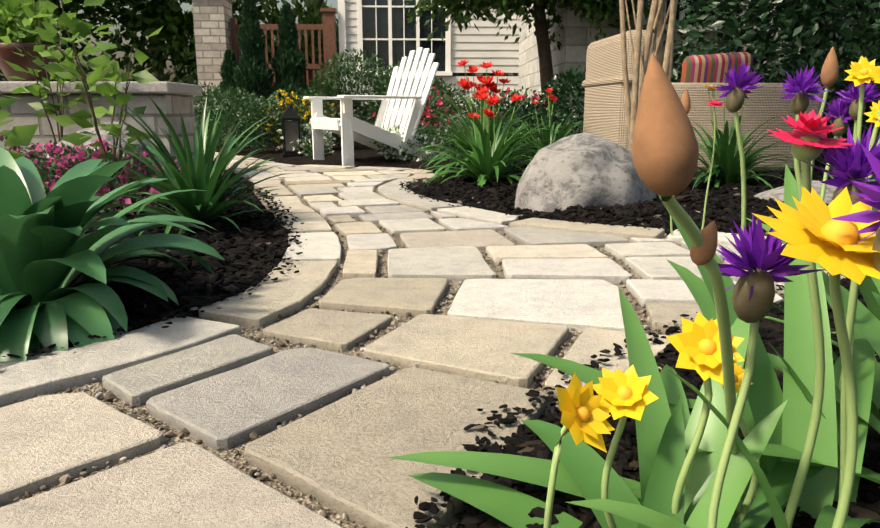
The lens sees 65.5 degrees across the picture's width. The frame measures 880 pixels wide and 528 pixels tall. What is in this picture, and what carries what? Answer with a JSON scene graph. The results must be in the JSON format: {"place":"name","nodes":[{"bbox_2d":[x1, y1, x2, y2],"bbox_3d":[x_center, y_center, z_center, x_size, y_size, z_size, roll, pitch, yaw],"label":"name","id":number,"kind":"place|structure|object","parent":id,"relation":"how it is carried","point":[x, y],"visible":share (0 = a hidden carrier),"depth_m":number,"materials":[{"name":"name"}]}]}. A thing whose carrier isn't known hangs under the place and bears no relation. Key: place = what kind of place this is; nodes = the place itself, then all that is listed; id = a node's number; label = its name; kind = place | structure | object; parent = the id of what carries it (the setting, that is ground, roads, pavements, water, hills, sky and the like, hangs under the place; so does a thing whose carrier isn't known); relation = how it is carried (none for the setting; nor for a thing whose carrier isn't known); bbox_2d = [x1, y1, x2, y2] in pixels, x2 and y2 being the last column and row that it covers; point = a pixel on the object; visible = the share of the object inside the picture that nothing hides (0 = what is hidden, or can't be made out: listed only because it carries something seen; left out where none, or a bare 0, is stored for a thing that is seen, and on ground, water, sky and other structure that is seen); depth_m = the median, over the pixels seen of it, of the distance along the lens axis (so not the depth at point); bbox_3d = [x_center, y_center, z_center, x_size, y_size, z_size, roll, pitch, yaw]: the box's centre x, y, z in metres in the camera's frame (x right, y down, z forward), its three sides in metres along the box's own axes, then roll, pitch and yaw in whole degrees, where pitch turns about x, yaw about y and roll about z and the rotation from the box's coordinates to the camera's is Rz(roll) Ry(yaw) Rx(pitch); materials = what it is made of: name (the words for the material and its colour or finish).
{"place":"outdoors","nodes":[
{"label":"outdoors","id":0,"kind":"place"},
{"bbox_2d":[192,0,232,92],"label":"stone pillar","id":1,"kind":"structure","parent":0,"point":[212,30],"depth_m":11.62,"materials":[{"name":"brick"}]},
{"bbox_2d":[0,0,512,83],"label":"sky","id":2,"kind":"structure","parent":0,"point":[331,3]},
{"bbox_2d":[198,116,558,419],"bbox_3d":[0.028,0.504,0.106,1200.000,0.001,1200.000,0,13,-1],"label":"ground","id":3,"kind":"structure","parent":0,"point":[271,153],"depth_m":8.71,"materials":[{"name":"brown soil"}]},
{"bbox_2d":[140,0,164,80],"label":"tree","id":4,"kind":"object","parent":3,"relation":"on","point":[159,73],"visible":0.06,"depth_m":22.73,"materials":[{"name":"green plant"}]},
{"bbox_2d":[68,170,288,347],"bbox_3d":[-2.273,-0.276,3.311,3.540,0.075,6.300,0,13,-1],"label":"mulch bed","id":5,"kind":"object","parent":3,"relation":"on","point":[184,273],"visible":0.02,"depth_m":2.13,"materials":[{"name":"black soil"}]},
{"bbox_2d":[18,0,162,210],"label":"light shrub","id":6,"kind":"object","parent":5,"relation":"on","point":[81,28],"visible":0.83,"depth_m":2.84,"materials":[{"name":"green plant"}]},
{"bbox_2d":[0,94,194,172],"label":"stone planter wall","id":7,"kind":"structure","parent":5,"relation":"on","point":[172,107],"depth_m":4.53,"materials":[{"name":"grey stone"}]},
{"bbox_2d":[0,81,201,95],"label":"wall cap","id":8,"kind":"object","parent":7,"relation":"on","point":[136,87],"visible":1,"depth_m":4.42,"materials":[{"name":"grey stone"}]},
{"bbox_2d":[0,42,58,80],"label":"planter pot","id":9,"kind":"object","parent":8,"relation":"on","point":[7,53],"visible":0.5,"depth_m":4.47,"materials":[{"name":"brown ceramic"}]},
{"bbox_2d":[0,0,65,45],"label":"potted plant","id":10,"kind":"object","parent":9,"relation":"in","point":[16,10],"visible":0.6,"depth_m":4.47,"materials":[{"name":"green plant"}]},
{"bbox_2d":[0,147,224,361],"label":"hosta","id":11,"kind":"object","parent":5,"relation":"on","point":[53,257],"visible":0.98,"depth_m":1.42,"materials":[{"name":"green plant"}]},
{"bbox_2d":[0,134,228,214],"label":"pink flowering shrub","id":12,"kind":"object","parent":5,"relation":"on","point":[68,158],"visible":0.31,"depth_m":3.07,"materials":[{"name":"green plant"}]},
{"bbox_2d":[2,188,306,357],"bbox_3d":[-0.759,-0.085,2.396,0.768,0.014,3.219,1,13,3],"label":"mulch spill","id":13,"kind":"object","parent":5,"relation":"on","point":[171,314],"visible":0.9,"depth_m":1.75,"materials":[{"name":"black wood"}]},
{"bbox_2d":[68,179,289,345],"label":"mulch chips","id":14,"kind":"object","parent":5,"relation":"on","point":[247,243],"visible":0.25,"depth_m":2.02,"materials":[{"name":"black wood"}]},
{"bbox_2d":[0,87,38,159],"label":"leaves","id":15,"kind":"object","parent":14,"relation":"on","point":[22,135],"visible":0.62,"depth_m":2.03,"materials":[{"name":"green plant"}]},
{"bbox_2d":[0,0,89,143],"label":"light shrub","id":16,"kind":"object","parent":14,"relation":"on","point":[37,89],"visible":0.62,"depth_m":4.19,"materials":[{"name":"green plant"}]},
{"bbox_2d":[46,121,158,187],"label":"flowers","id":17,"kind":"object","parent":14,"relation":"on","point":[106,136],"visible":0.19,"depth_m":3.73,"materials":[{"name":"plant"}]},
{"bbox_2d":[96,94,299,235],"bbox_3d":[-0.942,-0.364,2.645,0.780,0.613,0.858,-11,17,-40],"label":"spiky plant","id":18,"kind":"object","parent":5,"relation":"on","point":[204,171],"visible":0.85,"depth_m":2.61,"materials":[{"name":"green plant"}]},
{"bbox_2d":[193,97,237,136],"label":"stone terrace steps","id":19,"kind":"structure","parent":3,"relation":"on","point":[202,111],"depth_m":11.31,"materials":[{"name":"grey stone"}]},
{"bbox_2d":[0,0,510,117],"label":"treeline","id":20,"kind":"object","parent":3,"relation":"on","point":[176,32],"visible":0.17,"depth_m":18.14,"materials":[{"name":"green plant"}]},
{"bbox_2d":[216,0,313,133],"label":"arborvitae","id":21,"kind":"object","parent":3,"relation":"on","point":[288,65],"visible":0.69,"depth_m":11.08,"materials":[{"name":"green plant"}]},
{"bbox_2d":[230,8,338,134],"bbox_3d":[-2.708,-3.352,12.052,1.830,2.160,0.260,0,13,-1],"label":"wooden fence","id":22,"kind":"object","parent":3,"relation":"on","point":[328,26],"depth_m":11.89,"materials":[{"name":"brown wood"}]},
{"bbox_2d":[306,0,323,58],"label":"tree","id":23,"kind":"object","parent":3,"relation":"on","point":[321,2],"depth_m":26.38,"materials":[{"name":"green plant"}]},
{"bbox_2d":[193,48,479,150],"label":"shrubs","id":24,"kind":"object","parent":3,"relation":"on","point":[371,107],"visible":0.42,"depth_m":9.03,"materials":[{"name":"green plant"}]},
{"bbox_2d":[277,113,479,160],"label":"white groundcover flowers","id":25,"kind":"object","parent":3,"relation":"on","point":[387,151],"visible":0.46,"depth_m":6.21,"materials":[{"name":"green plant"}]},
{"bbox_2d":[249,86,547,150],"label":"flowering shrubs","id":26,"kind":"object","parent":3,"relation":"on","point":[304,109],"visible":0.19,"depth_m":8.13,"materials":[{"name":"green plant"}]},
{"bbox_2d":[0,169,823,527],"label":"gravel joints","id":27,"kind":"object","parent":3,"relation":"on","point":[230,457],"depth_m":1.22,"materials":[{"name":"gravel"}]},
{"bbox_2d":[2,188,844,527],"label":"joint gravel pebbles","id":28,"kind":"object","parent":27,"relation":"on","point":[66,478],"visible":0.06,"depth_m":1.37,"materials":[{"name":"beige gravel"}]},
{"bbox_2d":[0,152,845,527],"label":"patio paving","id":29,"kind":"structure","parent":3,"relation":"on","point":[544,298],"depth_m":1.24,"materials":[{"name":"stone"}]},
{"bbox_2d":[405,268,828,527],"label":"mulch spill","id":30,"kind":"object","parent":29,"relation":"on","point":[432,507],"visible":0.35,"depth_m":1.00,"materials":[{"name":"black wood"}]},
{"bbox_2d":[458,286,879,527],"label":"mulch bed","id":31,"kind":"object","parent":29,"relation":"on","point":[803,522],"visible":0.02,"depth_m":0.86,"materials":[{"name":"black soil"}]},
{"bbox_2d":[387,47,879,527],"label":"bed flowers","id":32,"kind":"object","parent":31,"relation":"on","point":[801,445],"visible":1,"depth_m":0.62,"materials":[{"name":"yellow plant"}]},
{"bbox_2d":[452,277,879,527],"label":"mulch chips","id":33,"kind":"object","parent":31,"relation":"on","point":[521,442],"visible":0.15,"depth_m":0.87,"materials":[{"name":"black wood"}]},
{"bbox_2d":[404,0,651,97],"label":"slim tree","id":34,"kind":"object","parent":3,"relation":"on","point":[541,23],"visible":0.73,"depth_m":7.83,"materials":[{"name":"green plant"}]},
{"bbox_2d":[461,62,680,159],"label":"dark shrubs","id":35,"kind":"object","parent":3,"relation":"on","point":[572,83],"visible":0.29,"depth_m":6.67,"materials":[{"name":"green plant"}]},
{"bbox_2d":[275,154,874,233],"bbox_3d":[1.334,-0.549,4.527,5.602,0.075,4.972,0,13,-1],"label":"mulch bed","id":36,"kind":"object","parent":3,"relation":"on","point":[363,160],"visible":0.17,"depth_m":5.66,"materials":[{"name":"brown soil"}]},
{"bbox_2d":[280,95,302,157],"bbox_3d":[-1.458,-1.343,6.684,0.196,0.597,0.196,-4,13,-18],"label":"garden lantern","id":37,"kind":"object","parent":36,"relation":"on","point":[290,131],"visible":0.96,"depth_m":6.63,"materials":[{"name":"black metal"}]},
{"bbox_2d":[303,47,439,165],"bbox_3d":[-0.576,-1.406,6.092,1.017,1.042,0.855,-8,15,-32],"label":"adirondack chair","id":38,"kind":"object","parent":36,"relation":"on","point":[348,128],"visible":0.96,"depth_m":6.07,"materials":[{"name":"white paint"}]},
{"bbox_2d":[412,59,551,176],"bbox_3d":[0.321,-1.052,5.081,1.148,0.919,1.032,-8,15,-32],"label":"red flower","id":39,"kind":"object","parent":36,"relation":"on","point":[464,83],"visible":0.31,"depth_m":5.01,"materials":[{"name":"green plant"}]},
{"bbox_2d":[417,87,553,186],"bbox_3d":[0.300,-0.762,4.276,0.912,0.684,0.910,0,13,-1],"label":"red flower","id":40,"kind":"object","parent":36,"relation":"on","point":[489,162],"visible":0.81,"depth_m":4.23,"materials":[{"name":"green plant"}]},
{"bbox_2d":[506,88,587,159],"bbox_3d":[0.865,-1.062,5.534,0.817,0.710,0.880,10,16,38],"label":"red flower","id":41,"kind":"object","parent":36,"relation":"on","point":[550,135],"visible":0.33,"depth_m":5.46,"materials":[{"name":"green plant"}]},
{"bbox_2d":[399,177,765,235],"bbox_3d":[0.548,-0.279,3.258,0.760,0.014,2.986,-10,16,-39],"label":"mulch spill","id":42,"kind":"object","parent":36,"relation":"on","point":[531,215],"visible":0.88,"depth_m":3.00,"materials":[{"name":"black wood"}]},
{"bbox_2d":[515,133,656,211],"bbox_3d":[0.724,-0.433,3.408,0.814,0.432,0.568,-4,13,-18],"label":"boulder","id":43,"kind":"object","parent":36,"relation":"on","point":[581,169],"visible":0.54,"depth_m":3.19,"materials":[{"name":"stone"}]},
{"bbox_2d":[411,163,876,235],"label":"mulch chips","id":44,"kind":"object","parent":36,"relation":"on","point":[629,212],"visible":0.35,"depth_m":3.29,"materials":[{"name":"black wood"}]},
{"bbox_2d":[619,0,677,152],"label":"multi-stem tree","id":45,"kind":"object","parent":36,"relation":"on","point":[656,22],"visible":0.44,"depth_m":3.61,"materials":[{"name":"beige plant"}]},
{"bbox_2d":[582,30,822,171],"bbox_3d":[1.926,-1.220,5.242,1.455,0.990,1.040,-1,13,-5],"label":"wicker sofa","id":46,"kind":"object","parent":36,"relation":"on","point":[604,105],"visible":0.29,"depth_m":4.82,"materials":[{"name":"wicker"}]},
{"bbox_2d":[690,83,794,189],"bbox_3d":[1.754,-0.744,4.117,0.802,0.670,0.841,0,13,-1],"label":"daylily plant","id":47,"kind":"object","parent":36,"relation":"on","point":[726,166],"visible":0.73,"depth_m":4.04,"materials":[{"name":"green plant"}]},
{"bbox_2d":[754,180,836,203],"bbox_3d":[1.837,-0.353,3.467,0.560,0.141,0.565,6,14,24],"label":"rock","id":48,"kind":"object","parent":36,"relation":"on","point":[776,193],"visible":0.08,"depth_m":3.35,"materials":[{"name":"stone"}]},
{"bbox_2d":[513,0,879,133],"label":"house wall","id":49,"kind":"structure","parent":3,"relation":"on","point":[576,39],"depth_m":8.10,"materials":[{"name":"beige wood"}]},
{"bbox_2d":[663,0,879,162],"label":"shrub","id":50,"kind":"object","parent":3,"relation":"on","point":[807,24],"visible":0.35,"depth_m":6.00,"materials":[{"name":"green plant"}]},
{"bbox_2d":[345,0,519,132],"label":"house siding walls","id":51,"kind":"structure","parent":0,"point":[479,46],"depth_m":12.05,"materials":[{"name":"beige wood"}]},
{"bbox_2d":[338,0,347,92],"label":"house corner trim","id":52,"kind":"structure","parent":51,"relation":"attached to","point":[342,25],"depth_m":11.90,"materials":[{"name":"white wood"}]},
{"bbox_2d":[356,0,451,75],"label":"window frame","id":53,"kind":"object","parent":51,"relation":"in","point":[447,39],"visible":0.62,"depth_m":11.96,"materials":[{"name":"white wood"}]},
{"bbox_2d":[362,0,444,70],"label":"window glass","id":54,"kind":"object","parent":53,"relation":"in","point":[369,26],"visible":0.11,"depth_m":12.00,"materials":[{"name":"black glass"}]},
{"bbox_2d":[642,0,724,30],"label":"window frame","id":55,"kind":"object","parent":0,"point":[681,14],"visible":0.08,"depth_m":7.95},
{"bbox_2d":[649,0,715,24],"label":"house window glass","id":56,"kind":"object","parent":55,"relation":"in","point":[686,14],"depth_m":7.98,"materials":[{"name":"black glass"}]}
]}

